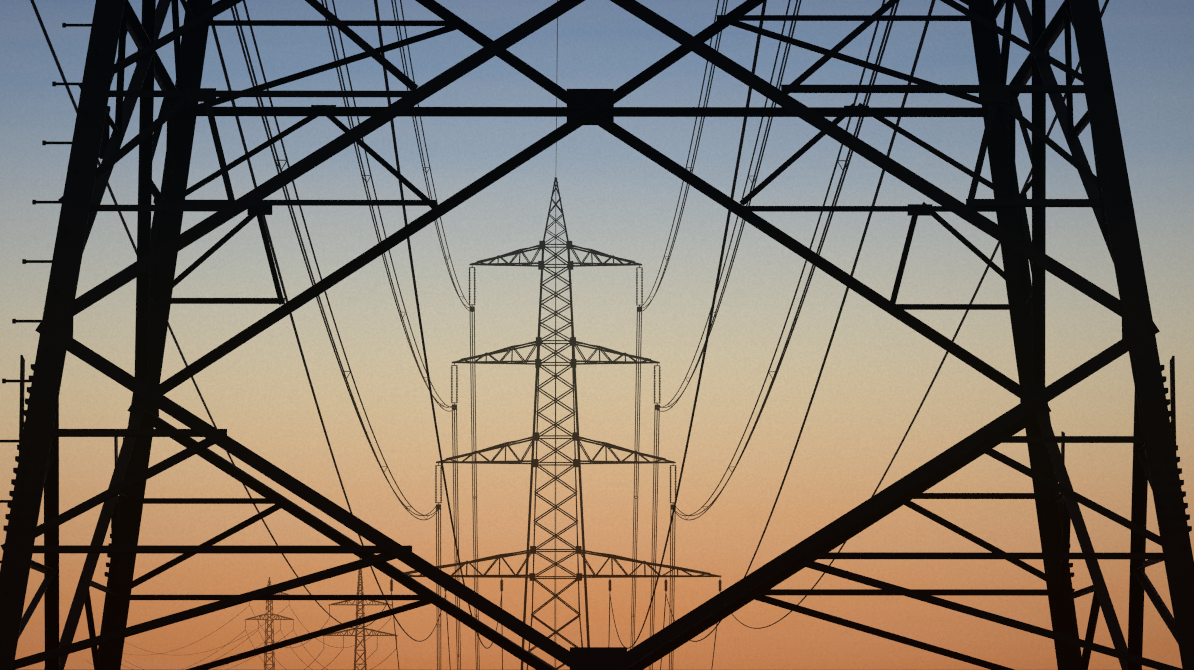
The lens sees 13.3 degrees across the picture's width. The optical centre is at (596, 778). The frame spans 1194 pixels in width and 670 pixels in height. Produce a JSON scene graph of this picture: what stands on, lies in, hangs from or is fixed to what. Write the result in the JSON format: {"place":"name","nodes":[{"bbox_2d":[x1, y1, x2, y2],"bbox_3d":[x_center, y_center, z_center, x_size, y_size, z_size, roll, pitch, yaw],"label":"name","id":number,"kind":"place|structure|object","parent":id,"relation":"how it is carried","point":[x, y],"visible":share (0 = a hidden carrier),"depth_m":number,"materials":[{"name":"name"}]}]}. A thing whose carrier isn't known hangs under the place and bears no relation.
{"place":"outdoors","nodes":[
{"label":"outdoors","id":0,"kind":"place"},
{"bbox_2d":[391,265,675,592],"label":"pylon fittings","id":1,"kind":"object","parent":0,"point":[454,404],"visible":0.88,"depth_m":479.69,"materials":[{"name":"grey metal"}]},
{"bbox_2d":[390,268,721,590],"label":"pylon insulators","id":2,"kind":"object","parent":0,"point":[609,582],"visible":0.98,"depth_m":479.69,"materials":[{"name":"ceramic"}]},
{"bbox_2d":[0,0,1193,669],"label":"sky","id":3,"kind":"structure","parent":0,"point":[878,370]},
{"bbox_3d":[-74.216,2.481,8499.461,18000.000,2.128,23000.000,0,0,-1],"label":"field ground","id":4,"kind":"structure","parent":0,"visible":0},
{"bbox_2d":[245,577,293,669],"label":"distant pylon","id":5,"kind":"object","parent":4,"relation":"on","point":[267,637],"visible":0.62,"depth_m":1888.01,"materials":[{"name":"grey metal"}]},
{"bbox_2d":[245,600,293,629],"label":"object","id":6,"kind":"object","parent":5,"relation":"attached to","point":[258,621],"visible":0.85,"depth_m":1888.72,"materials":[{"name":"ceramic"}]},
{"bbox_2d":[85,605,395,669],"bbox_3d":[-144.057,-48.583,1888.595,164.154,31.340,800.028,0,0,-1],"label":"distant line conductors","id":7,"kind":"object","parent":6,"relation":"hanging from","point":[266,645],"visible":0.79,"depth_m":1881.35,"materials":[{"name":"metal"}]},
{"bbox_2d":[324,558,397,669],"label":"distant pylon","id":8,"kind":"object","parent":4,"relation":"on","point":[357,615],"visible":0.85,"depth_m":1488.46,"materials":[{"name":"grey metal"}]},
{"bbox_2d":[323,605,396,647],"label":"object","id":9,"kind":"object","parent":8,"relation":"attached to","point":[343,636],"visible":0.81,"depth_m":1489.10,"materials":[{"name":"ceramic"}]},
{"bbox_2d":[404,177,720,669],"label":"pylon","id":10,"kind":"object","parent":4,"relation":"on","point":[573,363],"visible":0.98,"depth_m":478.85,"materials":[{"name":"metal"}]},
{"bbox_2d":[30,0,1108,669],"bbox_3d":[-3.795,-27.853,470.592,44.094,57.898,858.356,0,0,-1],"label":"conductors","id":11,"kind":"object","parent":10,"relation":"attached to","point":[636,472],"visible":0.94,"depth_m":204.28,"materials":[{"name":"metal"}]},
{"bbox_2d":[0,0,1193,669],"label":"pylon","id":12,"kind":"object","parent":4,"relation":"on","point":[162,240],"visible":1,"depth_m":39.51,"materials":[{"name":"metal"}]}
]}

